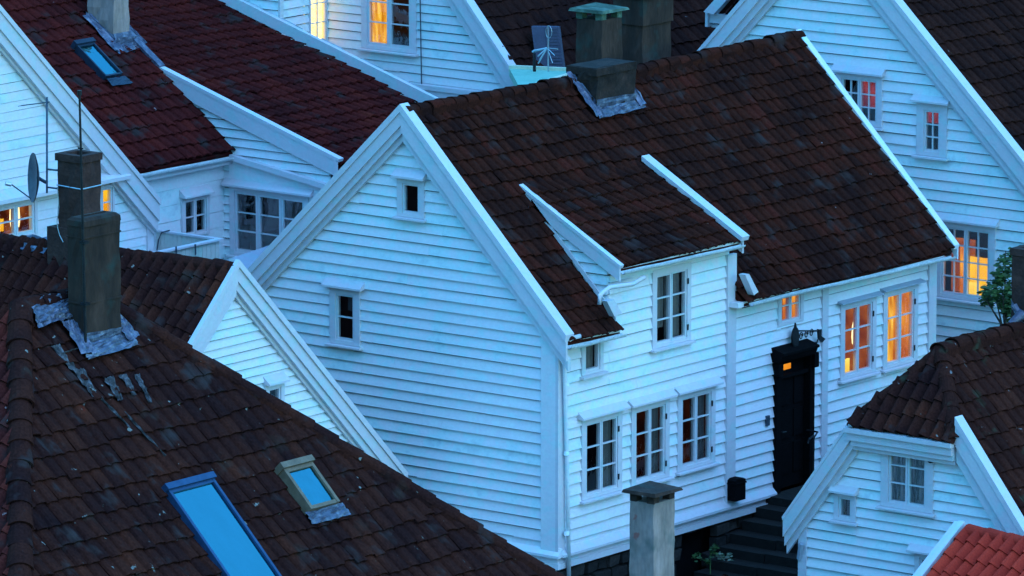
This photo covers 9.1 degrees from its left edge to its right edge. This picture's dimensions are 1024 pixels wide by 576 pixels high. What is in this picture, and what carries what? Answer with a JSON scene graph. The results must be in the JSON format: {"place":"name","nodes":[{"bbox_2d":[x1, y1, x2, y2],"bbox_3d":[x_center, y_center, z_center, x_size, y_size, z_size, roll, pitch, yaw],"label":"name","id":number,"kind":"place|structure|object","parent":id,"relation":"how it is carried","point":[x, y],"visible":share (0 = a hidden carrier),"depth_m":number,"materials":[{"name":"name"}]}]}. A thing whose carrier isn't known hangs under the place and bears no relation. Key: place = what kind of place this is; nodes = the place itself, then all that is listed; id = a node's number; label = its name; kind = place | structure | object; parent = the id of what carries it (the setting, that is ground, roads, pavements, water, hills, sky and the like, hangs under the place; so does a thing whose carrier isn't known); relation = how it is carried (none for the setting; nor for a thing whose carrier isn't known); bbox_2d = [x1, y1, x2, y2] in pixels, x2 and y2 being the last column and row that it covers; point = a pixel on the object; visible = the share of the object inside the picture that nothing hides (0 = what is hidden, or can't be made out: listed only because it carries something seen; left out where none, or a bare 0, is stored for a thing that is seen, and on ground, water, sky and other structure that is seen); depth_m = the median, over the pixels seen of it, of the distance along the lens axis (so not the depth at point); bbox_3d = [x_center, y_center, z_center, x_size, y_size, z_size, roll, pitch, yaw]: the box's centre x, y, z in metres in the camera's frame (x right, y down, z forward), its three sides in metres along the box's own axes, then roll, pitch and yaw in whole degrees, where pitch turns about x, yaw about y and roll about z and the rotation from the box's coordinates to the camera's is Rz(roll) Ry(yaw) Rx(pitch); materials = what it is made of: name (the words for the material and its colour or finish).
{"place":"outdoors","nodes":[
{"label":"outdoors","id":0,"kind":"place"},
{"bbox_3d":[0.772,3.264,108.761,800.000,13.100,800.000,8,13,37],"label":"ground","id":1,"kind":"structure","parent":0,"visible":0},
{"bbox_2d":[0,5,161,251],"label":"wooden house","id":2,"kind":"structure","parent":1,"relation":"on","point":[30,75],"depth_m":113.53,"materials":[{"name":"white wood"}]},
{"bbox_2d":[0,198,37,235],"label":"window","id":3,"kind":"structure","parent":2,"relation":"in","point":[19,218],"depth_m":113.51,"materials":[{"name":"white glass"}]},
{"bbox_2d":[100,184,114,211],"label":"window","id":4,"kind":"structure","parent":2,"relation":"in","point":[107,199],"depth_m":115.13,"materials":[{"name":"white glass"}]},
{"bbox_2d":[0,149,407,476],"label":"wooden house","id":5,"kind":"structure","parent":1,"relation":"on","point":[228,313],"depth_m":106.76,"materials":[{"name":"white wood"}]},
{"bbox_2d":[21,97,58,192],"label":"aerial mast","id":6,"kind":"object","parent":5,"relation":"attached to","point":[47,168],"visible":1,"depth_m":107.36,"materials":[{"name":"metal"}]},
{"bbox_2d":[5,153,45,201],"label":"satellite dish","id":7,"kind":"object","parent":6,"relation":"attached to","point":[34,178],"visible":1,"depth_m":107.76,"materials":[{"name":"metal"}]},
{"bbox_2d":[262,372,289,401],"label":"window","id":8,"kind":"structure","parent":5,"relation":"in","point":[274,384],"depth_m":106.92,"materials":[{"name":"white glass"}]},
{"bbox_2d":[0,0,417,268],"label":"wooden house","id":9,"kind":"structure","parent":1,"relation":"on","point":[232,133],"depth_m":119.60,"materials":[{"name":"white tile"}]},
{"bbox_2d":[179,184,214,234],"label":"window","id":10,"kind":"structure","parent":9,"relation":"in","point":[195,201],"depth_m":119.19,"materials":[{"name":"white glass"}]},
{"bbox_2d":[221,177,313,257],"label":"window","id":11,"kind":"structure","parent":9,"relation":"in","point":[259,212],"depth_m":119.60,"materials":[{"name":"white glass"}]},
{"bbox_2d":[0,210,564,575],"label":"hip roofed house","id":12,"kind":"structure","parent":1,"relation":"on","point":[133,442],"depth_m":92.65,"materials":[{"name":"brown tile"}]},
{"bbox_2d":[77,90,89,342],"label":"aerial mast","id":13,"kind":"object","parent":12,"relation":"on","point":[84,303],"visible":1,"depth_m":92.42,"materials":[{"name":"metal"}]},
{"bbox_2d":[219,0,735,101],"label":"wooden house","id":14,"kind":"structure","parent":1,"relation":"on","point":[420,50],"depth_m":123.92,"materials":[{"name":"white wood"}]},
{"bbox_2d":[304,0,327,40],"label":"window","id":15,"kind":"structure","parent":14,"relation":"in","point":[318,13],"depth_m":125.37,"materials":[{"name":"white glass"}]},
{"bbox_2d":[357,0,418,56],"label":"window","id":16,"kind":"structure","parent":14,"relation":"in","point":[387,26],"depth_m":124.67,"materials":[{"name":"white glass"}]},
{"bbox_2d":[532,26,555,71],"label":"tv aerial","id":17,"kind":"object","parent":14,"relation":"on","point":[545,49],"visible":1,"depth_m":121.78,"materials":[{"name":"metal"}]},
{"bbox_2d":[247,0,958,575],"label":"wooden house","id":18,"kind":"structure","parent":1,"relation":"on","point":[547,322],"depth_m":111.30,"materials":[{"name":"white wood"}]},
{"bbox_2d":[321,276,365,350],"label":"window","id":19,"kind":"structure","parent":18,"relation":"in","point":[344,294],"depth_m":111.18,"materials":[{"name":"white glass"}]},
{"bbox_2d":[391,167,426,222],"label":"window","id":20,"kind":"structure","parent":18,"relation":"in","point":[410,182],"depth_m":109.83,"materials":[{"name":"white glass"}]},
{"bbox_2d":[579,342,608,379],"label":"window","id":21,"kind":"structure","parent":18,"relation":"in","point":[592,359],"depth_m":109.22,"materials":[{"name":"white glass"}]},
{"bbox_2d":[576,400,630,504],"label":"window","id":22,"kind":"structure","parent":18,"relation":"in","point":[601,428],"depth_m":109.86,"materials":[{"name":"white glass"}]},
{"bbox_2d":[627,388,677,486],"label":"window","id":23,"kind":"structure","parent":18,"relation":"in","point":[649,414],"depth_m":110.93,"materials":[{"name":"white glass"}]},
{"bbox_2d":[650,261,695,352],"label":"window","id":24,"kind":"structure","parent":18,"relation":"in","point":[671,286],"depth_m":110.85,"materials":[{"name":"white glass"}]},
{"bbox_2d":[674,529,700,575],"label":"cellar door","id":25,"kind":"structure","parent":18,"relation":"in","point":[691,542],"depth_m":112.41,"materials":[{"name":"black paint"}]},
{"bbox_2d":[674,376,723,475],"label":"window","id":26,"kind":"structure","parent":18,"relation":"in","point":[696,402],"depth_m":111.94,"materials":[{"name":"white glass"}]},
{"bbox_2d":[727,476,746,501],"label":"mailbox","id":27,"kind":"object","parent":18,"relation":"attached to","point":[736,489],"visible":1,"depth_m":112.61,"materials":[{"name":"black paint"}]},
{"bbox_2d":[776,294,803,326],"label":"window","id":28,"kind":"structure","parent":18,"relation":"in","point":[790,310],"depth_m":113.73,"materials":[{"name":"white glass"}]},
{"bbox_2d":[781,373,803,487],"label":"door","id":29,"kind":"structure","parent":18,"relation":"in","point":[792,388],"depth_m":114.21,"materials":[{"name":"black paint"}]},
{"bbox_2d":[791,323,824,346],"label":"wall bracket","id":30,"kind":"object","parent":18,"relation":"attached to","point":[795,335],"depth_m":113.73,"materials":[{"name":"metal"}]},
{"bbox_2d":[806,429,817,470],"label":"handrail","id":31,"kind":"object","parent":18,"relation":"attached to","point":[813,436],"visible":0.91,"depth_m":113.87,"materials":[{"name":"metal"}]},
{"bbox_2d":[837,291,884,383],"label":"window","id":32,"kind":"structure","parent":18,"relation":"in","point":[858,315],"depth_m":115.66,"materials":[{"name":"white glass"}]},
{"bbox_2d":[880,278,925,372],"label":"window","id":33,"kind":"structure","parent":18,"relation":"in","point":[899,336],"depth_m":116.51,"materials":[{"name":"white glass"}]},
{"bbox_2d":[622,481,727,575],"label":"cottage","id":34,"kind":"structure","parent":1,"relation":"on","point":[652,518],"depth_m":103.79,"materials":[{"name":"concrete"}]},
{"bbox_2d":[704,0,739,27],"bbox_3d":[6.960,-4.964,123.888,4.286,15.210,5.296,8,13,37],"label":"dormer","id":35,"kind":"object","parent":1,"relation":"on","point":[715,10],"depth_m":122.94,"materials":[{"name":"white wood"}]},
{"bbox_2d":[694,485,803,575],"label":"stone stairs","id":36,"kind":"structure","parent":1,"relation":"on","point":[755,546],"depth_m":112.45,"materials":[{"name":"grey stone"}]},
{"bbox_2d":[692,544,718,573],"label":"weed","id":37,"kind":"object","parent":36,"relation":"on","point":[713,551],"visible":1,"depth_m":111.94,"materials":[{"name":"green plant"}]},
{"bbox_2d":[716,551,733,560],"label":"weed","id":38,"kind":"object","parent":36,"relation":"on","point":[727,557],"visible":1,"depth_m":112.36,"materials":[{"name":"green plant"}]},
{"bbox_2d":[697,0,1023,341],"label":"wooden house","id":39,"kind":"structure","parent":1,"relation":"on","point":[934,89],"depth_m":119.33,"materials":[{"name":"white paint"}]},
{"bbox_2d":[831,64,885,130],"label":"window","id":40,"kind":"structure","parent":39,"relation":"in","point":[864,85],"depth_m":119.98,"materials":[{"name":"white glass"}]},
{"bbox_2d":[910,94,949,160],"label":"window","id":41,"kind":"structure","parent":39,"relation":"in","point":[932,111],"depth_m":119.13,"materials":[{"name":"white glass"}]},
{"bbox_2d":[935,211,999,306],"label":"window","id":42,"kind":"structure","parent":39,"relation":"in","point":[959,280],"depth_m":119.16,"materials":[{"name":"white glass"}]},
{"bbox_2d":[782,245,1023,575],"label":"wooden house","id":43,"kind":"structure","parent":1,"relation":"on","point":[923,454],"depth_m":108.13,"materials":[{"name":"wood"}]},
{"bbox_2d":[828,484,859,526],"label":"window","id":44,"kind":"structure","parent":43,"relation":"in","point":[845,499],"depth_m":108.76,"materials":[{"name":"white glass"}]},
{"bbox_2d":[875,454,935,517],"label":"window","id":45,"kind":"structure","parent":43,"relation":"in","point":[907,484],"depth_m":108.00,"materials":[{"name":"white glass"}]},
{"bbox_2d":[906,543,933,572],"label":"window","id":46,"kind":"structure","parent":43,"relation":"in","point":[920,552],"depth_m":107.94,"materials":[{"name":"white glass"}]},
{"bbox_2d":[912,520,1023,575],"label":"shed","id":47,"kind":"structure","parent":1,"relation":"on","point":[961,548],"depth_m":103.72,"materials":[{"name":"tile"}]},
{"bbox_2d":[977,245,1019,324],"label":"tree","id":48,"kind":"object","parent":1,"relation":"on","point":[990,295],"visible":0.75,"depth_m":115.55,"materials":[{"name":"green plant"}]}
]}

